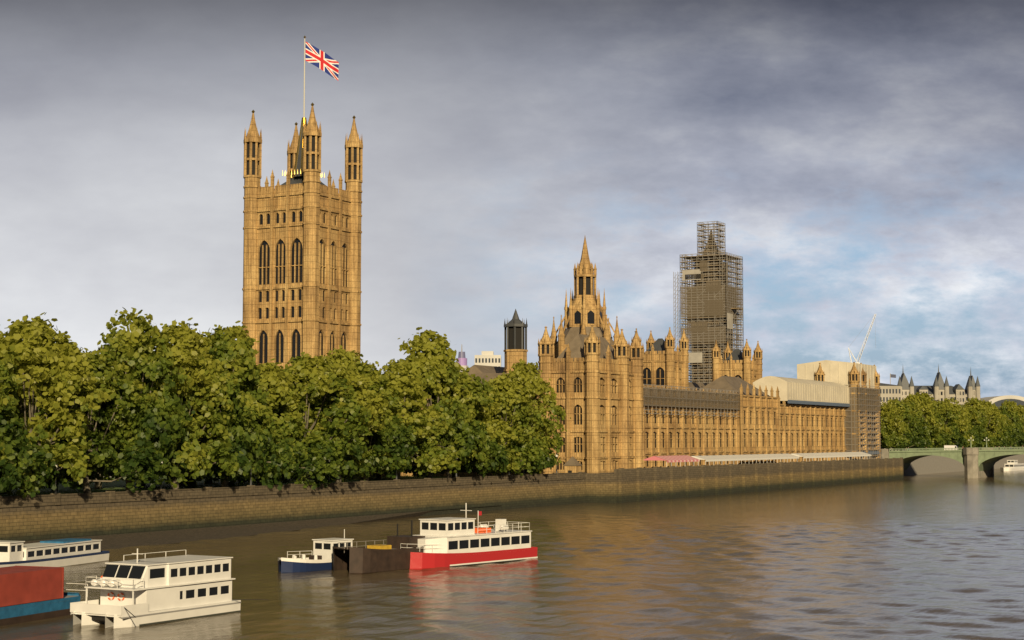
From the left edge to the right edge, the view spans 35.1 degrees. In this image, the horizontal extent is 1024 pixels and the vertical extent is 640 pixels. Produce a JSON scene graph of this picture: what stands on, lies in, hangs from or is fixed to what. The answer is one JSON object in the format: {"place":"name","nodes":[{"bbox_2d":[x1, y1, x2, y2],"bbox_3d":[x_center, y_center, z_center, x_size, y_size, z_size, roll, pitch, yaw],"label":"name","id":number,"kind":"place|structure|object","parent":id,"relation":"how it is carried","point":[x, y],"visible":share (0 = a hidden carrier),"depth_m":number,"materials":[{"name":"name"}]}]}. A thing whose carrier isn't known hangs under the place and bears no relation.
{"place":"outdoors","nodes":[
{"label":"outdoors","id":0,"kind":"place"},
{"bbox_2d":[24,505,501,549],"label":"foreshore","id":1,"kind":"structure","parent":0,"point":[116,541],"depth_m":252.00,"materials":[{"name":"brown soil"}]},
{"bbox_2d":[242,36,362,368],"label":"tower","id":2,"kind":"structure","parent":0,"point":[301,289],"depth_m":432.56,"materials":[{"name":"stone"}]},
{"bbox_2d":[306,42,338,79],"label":"union flag","id":3,"kind":"object","parent":2,"relation":"attached to","point":[323,61],"visible":1,"depth_m":443.80,"materials":[{"name":"multicoloured fabric"}]},
{"bbox_2d":[0,507,1023,639],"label":"river water","id":4,"kind":"structure","parent":0,"point":[613,574],"depth_m":166.33,"materials":[{"name":"brown liquid"}]},
{"bbox_2d":[0,566,87,625],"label":"barge","id":5,"kind":"object","parent":4,"relation":"on","point":[31,593],"visible":0.99,"depth_m":135.35,"materials":[{"name":"blue paint"}]},
{"bbox_2d":[0,538,108,566],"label":"passenger boat","id":6,"kind":"object","parent":4,"relation":"on","point":[64,552],"visible":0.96,"depth_m":189.00,"materials":[{"name":"paint"}]},
{"bbox_2d":[70,548,267,628],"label":"catamaran boat","id":7,"kind":"object","parent":4,"relation":"on","point":[137,592],"visible":0.99,"depth_m":132.98,"materials":[{"name":"white paint"}]},
{"bbox_2d":[278,529,353,572],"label":"small boat","id":8,"kind":"object","parent":4,"relation":"on","point":[320,558],"visible":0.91,"depth_m":184.77,"materials":[{"name":"blue paint"}]},
{"bbox_2d":[332,520,424,573],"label":"barge","id":9,"kind":"object","parent":4,"relation":"on","point":[391,555],"visible":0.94,"depth_m":184.29,"materials":[{"name":"grey"}]},
{"bbox_2d":[400,503,537,569],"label":"passenger boat","id":10,"kind":"object","parent":4,"relation":"on","point":[451,542],"visible":0.77,"depth_m":192.63,"materials":[{"name":"red paint"}]},
{"bbox_2d":[0,448,1023,495],"bbox_3d":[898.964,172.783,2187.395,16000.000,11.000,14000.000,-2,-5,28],"label":"bank ground","id":11,"kind":"structure","parent":0,"point":[931,464],"depth_m":385.57,"materials":[{"name":"green plant"}]},
{"bbox_2d":[0,393,12,477],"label":"plane tree","id":12,"kind":"object","parent":11,"relation":"on","point":[4,401],"visible":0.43,"depth_m":219.39,"materials":[{"name":"green plant"}]},
{"bbox_2d":[0,331,41,493],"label":"plane tree","id":13,"kind":"object","parent":11,"relation":"on","point":[22,395],"depth_m":278.12,"materials":[{"name":"green plant"}]},
{"bbox_2d":[0,345,61,497],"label":"plane tree","id":14,"kind":"object","parent":11,"relation":"on","point":[10,475],"visible":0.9,"depth_m":222.13,"materials":[{"name":"green plant"}]},
{"bbox_2d":[0,312,110,494],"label":"plane tree","id":15,"kind":"object","parent":11,"relation":"on","point":[45,368],"visible":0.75,"depth_m":231.84,"materials":[{"name":"green plant"}]},
{"bbox_2d":[32,338,99,490],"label":"plane tree","id":16,"kind":"object","parent":11,"relation":"on","point":[76,350],"visible":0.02,"depth_m":294.82,"materials":[{"name":"green plant"}]},
{"bbox_2d":[19,349,171,492],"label":"plane tree","id":17,"kind":"object","parent":11,"relation":"on","point":[102,369],"visible":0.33,"depth_m":242.76,"materials":[{"name":"green plant"}]},
{"bbox_2d":[94,350,134,488],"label":"plane tree","id":18,"kind":"object","parent":11,"relation":"on","point":[96,485],"depth_m":304.95,"materials":[{"name":"green plant"}]},
{"bbox_2d":[84,307,195,490],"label":"plane tree","id":19,"kind":"object","parent":11,"relation":"on","point":[163,421],"visible":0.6,"depth_m":250.96,"materials":[{"name":"green plant"}]},
{"bbox_2d":[89,475,198,486],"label":"shrub","id":20,"kind":"object","parent":11,"relation":"on","point":[144,484],"depth_m":316.04,"materials":[{"name":"green plant"}]},
{"bbox_2d":[101,318,253,488],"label":"plane tree","id":21,"kind":"object","parent":11,"relation":"on","point":[197,362],"visible":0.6,"depth_m":259.69,"materials":[{"name":"green plant"}]},
{"bbox_2d":[173,332,248,488],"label":"plane tree","id":22,"kind":"object","parent":11,"relation":"on","point":[189,486],"depth_m":288.03,"materials":[{"name":"green plant"}]},
{"bbox_2d":[161,320,295,490],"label":"plane tree","id":23,"kind":"object","parent":11,"relation":"on","point":[239,353],"visible":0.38,"depth_m":269.55,"materials":[{"name":"green plant"}]},
{"bbox_2d":[192,358,328,489],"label":"plane tree","id":24,"kind":"object","parent":11,"relation":"on","point":[273,382],"visible":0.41,"depth_m":279.79,"materials":[{"name":"green plant"}]},
{"bbox_2d":[0,453,587,540],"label":"embankment wall","id":25,"kind":"structure","parent":11,"relation":"on","point":[55,515],"depth_m":271.25,"materials":[{"name":"stone"}]},
{"bbox_2d":[235,352,378,487],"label":"plane tree","id":26,"kind":"object","parent":11,"relation":"on","point":[313,380],"visible":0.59,"depth_m":288.70,"materials":[{"name":"green plant"}]},
{"bbox_2d":[317,345,369,373],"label":"plane tree","id":27,"kind":"object","parent":11,"relation":"on","point":[342,356],"visible":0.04,"depth_m":388.79,"materials":[{"name":"green plant"}]},
{"bbox_2d":[299,362,394,482],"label":"plane tree","id":28,"kind":"object","parent":11,"relation":"on","point":[360,385],"visible":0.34,"depth_m":298.77,"materials":[{"name":"green plant"}]},
{"bbox_2d":[319,359,417,480],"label":"plane tree","id":29,"kind":"object","parent":11,"relation":"on","point":[389,436],"visible":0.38,"depth_m":308.53,"materials":[{"name":"green plant"}]},
{"bbox_2d":[372,469,416,478],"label":"shrub","id":30,"kind":"object","parent":11,"relation":"on","point":[378,476],"depth_m":377.66,"materials":[{"name":"green plant"}]},
{"bbox_2d":[369,362,460,478],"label":"plane tree","id":31,"kind":"object","parent":11,"relation":"on","point":[432,458],"visible":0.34,"depth_m":317.20,"materials":[{"name":"green plant"}]},
{"bbox_2d":[386,327,495,478],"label":"plane tree","id":32,"kind":"object","parent":11,"relation":"on","point":[433,359],"visible":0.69,"depth_m":327.17,"materials":[{"name":"green plant"}]},
{"bbox_2d":[403,362,508,477],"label":"plane tree","id":33,"kind":"object","parent":11,"relation":"on","point":[501,460],"visible":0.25,"depth_m":335.99,"materials":[{"name":"green plant"}]},
{"bbox_2d":[456,346,467,371],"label":"distant tower","id":34,"kind":"structure","parent":11,"relation":"on","point":[462,359],"depth_m":3003.14,"materials":[{"name":"purple glass"}]},
{"bbox_2d":[441,381,533,476],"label":"plane tree","id":35,"kind":"object","parent":11,"relation":"on","point":[505,431],"visible":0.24,"depth_m":345.88,"materials":[{"name":"green plant"}]},
{"bbox_2d":[475,351,500,366],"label":"pale office block","id":36,"kind":"structure","parent":11,"relation":"on","point":[487,358],"depth_m":953.57,"materials":[{"name":"concrete"}]},
{"bbox_2d":[461,374,559,475],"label":"plane tree","id":37,"kind":"object","parent":11,"relation":"on","point":[513,400],"visible":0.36,"depth_m":355.64,"materials":[{"name":"green plant"}]},
{"bbox_2d":[482,359,570,475],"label":"plane tree","id":38,"kind":"object","parent":11,"relation":"on","point":[533,384],"visible":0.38,"depth_m":364.85,"materials":[{"name":"green plant"}]},
{"bbox_2d":[343,237,903,502],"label":"palace of westminster","id":39,"kind":"structure","parent":11,"relation":"on","point":[614,436],"depth_m":447.88,"materials":[{"name":"stone"}]},
{"bbox_2d":[644,452,870,466],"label":"terrace marquees","id":40,"kind":"object","parent":39,"relation":"on","point":[689,459],"visible":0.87,"depth_m":463.62,"materials":[{"name":"white fabric"}]},
{"bbox_2d":[643,384,881,459],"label":"restoration scaffolds","id":41,"kind":"object","parent":39,"relation":"attached to","point":[870,401],"visible":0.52,"depth_m":474.20,"materials":[{"name":"grey metal"}]},
{"bbox_2d":[753,360,875,406],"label":"roof sheeting","id":42,"kind":"object","parent":39,"relation":"on","point":[806,387],"visible":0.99,"depth_m":557.09,"materials":[{"name":"white"}]},
{"bbox_2d":[673,221,743,383],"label":"scaffolded tower","id":43,"kind":"structure","parent":11,"relation":"on","point":[711,304],"depth_m":627.00,"materials":[{"name":"grey metal"}]},
{"bbox_2d":[848,315,875,363],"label":"tower crane","id":44,"kind":"object","parent":11,"relation":"on","point":[863,342],"visible":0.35,"depth_m":842.19,"materials":[{"name":"white paint"}]},
{"bbox_2d":[879,373,901,450],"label":"whitehall blocks","id":45,"kind":"structure","parent":11,"relation":"on","point":[889,391],"depth_m":902.04,"materials":[{"name":"stone"}]},
{"bbox_2d":[880,399,910,450],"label":"plane tree","id":46,"kind":"object","parent":11,"relation":"on","point":[893,425],"visible":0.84,"depth_m":676.18,"materials":[{"name":"green plant"}]},
{"bbox_2d":[881,400,927,450],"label":"plane tree","id":47,"kind":"object","parent":11,"relation":"on","point":[909,417],"visible":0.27,"depth_m":690.84,"materials":[{"name":"green plant"}]},
{"bbox_2d":[892,400,930,450],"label":"plane tree","id":48,"kind":"object","parent":11,"relation":"on","point":[916,429],"visible":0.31,"depth_m":700.12,"materials":[{"name":"green plant"}]},
{"bbox_2d":[904,392,947,449],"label":"plane tree","id":49,"kind":"object","parent":11,"relation":"on","point":[917,398],"visible":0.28,"depth_m":716.36,"materials":[{"name":"green plant"}]},
{"bbox_2d":[919,391,952,447],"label":"plane tree","id":50,"kind":"object","parent":11,"relation":"on","point":[945,435],"visible":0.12,"depth_m":728.20,"materials":[{"name":"green plant"}]},
{"bbox_2d":[897,364,980,405],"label":"building","id":51,"kind":"structure","parent":11,"relation":"on","point":[939,390],"depth_m":1051.29,"materials":[{"name":"stone"}]},
{"bbox_2d":[934,408,955,449],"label":"plane tree","id":52,"kind":"object","parent":11,"relation":"on","point":[947,429],"visible":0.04,"depth_m":737.47,"materials":[{"name":"green plant"}]},
{"bbox_2d":[935,400,967,447],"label":"plane tree","id":53,"kind":"object","parent":11,"relation":"on","point":[949,414],"visible":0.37,"depth_m":751.22,"materials":[{"name":"green plant"}]},
{"bbox_2d":[881,437,1023,477],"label":"bridge","id":54,"kind":"structure","parent":11,"relation":"on","point":[978,462],"depth_m":617.87,"materials":[{"name":"metal"}]},
{"bbox_2d":[944,445,957,449],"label":"white delivery van","id":55,"kind":"object","parent":54,"relation":"on","point":[950,446],"visible":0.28,"depth_m":626.37,"materials":[{"name":"white paint"}]},
{"bbox_2d":[944,397,974,447],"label":"plane tree","id":56,"kind":"object","parent":11,"relation":"on","point":[962,422],"visible":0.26,"depth_m":765.78,"materials":[{"name":"green plant"}]},
{"bbox_2d":[959,410,974,449],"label":"plane tree","id":57,"kind":"object","parent":11,"relation":"on","point":[968,430],"visible":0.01,"depth_m":777.15,"materials":[{"name":"green plant"}]},
{"bbox_2d":[958,403,982,446],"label":"plane tree","id":58,"kind":"object","parent":11,"relation":"on","point":[972,431],"visible":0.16,"depth_m":789.50,"materials":[{"name":"green plant"}]},
{"bbox_2d":[964,406,988,447],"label":"plane tree","id":59,"kind":"object","parent":11,"relation":"on","point":[978,423],"visible":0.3,"depth_m":801.26,"materials":[{"name":"green plant"}]},
{"bbox_2d":[963,397,996,446],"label":"plane tree","id":60,"kind":"object","parent":11,"relation":"on","point":[977,405],"visible":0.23,"depth_m":828.08,"materials":[{"name":"green plant"}]},
{"bbox_2d":[975,414,987,446],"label":"plane tree","id":61,"kind":"object","parent":11,"relation":"on","point":[983,434],"visible":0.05,"depth_m":809.79,"materials":[{"name":"green plant"}]},
{"bbox_2d":[976,400,1006,446],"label":"plane tree","id":62,"kind":"object","parent":11,"relation":"on","point":[995,430],"visible":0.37,"depth_m":835.58,"materials":[{"name":"green plant"}]},
{"bbox_2d":[987,403,1015,448],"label":"plane tree","id":63,"kind":"object","parent":11,"relation":"on","point":[1006,441],"visible":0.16,"depth_m":846.66,"materials":[{"name":"green plant"}]},
{"bbox_2d":[991,403,1011,446],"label":"plane tree","id":64,"kind":"object","parent":11,"relation":"on","point":[1007,429],"visible":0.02,"depth_m":860.84,"materials":[{"name":"green plant"}]},
{"bbox_2d":[980,395,1023,408],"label":"arched roof building","id":65,"kind":"structure","parent":11,"relation":"on","point":[998,401],"depth_m":1502.86,"materials":[{"name":"concrete"}]},
{"bbox_2d":[997,417,1019,448],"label":"plane tree","id":66,"kind":"object","parent":11,"relation":"on","point":[1014,441],"visible":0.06,"depth_m":875.22,"materials":[{"name":"green plant"}]},
{"bbox_2d":[997,400,1023,446],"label":"plane tree","id":67,"kind":"object","parent":11,"relation":"on","point":[1008,408],"visible":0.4,"depth_m":888.25,"materials":[{"name":"green plant"}]},
{"bbox_2d":[1002,399,1023,448],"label":"plane tree","id":68,"kind":"object","parent":11,"relation":"on","point":[1018,409],"visible":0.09,"depth_m":901.59,"materials":[{"name":"green plant"}]},
{"bbox_2d":[1018,404,1023,446],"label":"plane tree","id":69,"kind":"object","parent":11,"relation":"on","point":[1022,406],"visible":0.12,"depth_m":912.80,"materials":[{"name":"green plant"}]},
{"bbox_2d":[0,0,1023,397],"label":"sky","id":70,"kind":"structure","parent":0,"point":[861,160],"materials":[{"name":"grey"}]},
{"bbox_2d":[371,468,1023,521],"bbox_3d":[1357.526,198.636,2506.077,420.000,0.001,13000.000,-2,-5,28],"label":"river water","id":71,"kind":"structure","parent":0,"point":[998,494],"depth_m":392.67,"materials":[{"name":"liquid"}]},
{"bbox_2d":[1000,460,1023,470],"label":"boat","id":72,"kind":"object","parent":71,"relation":"on","point":[1012,465],"visible":0.97,"depth_m":754.19,"materials":[{"name":"white paint"}]}
]}

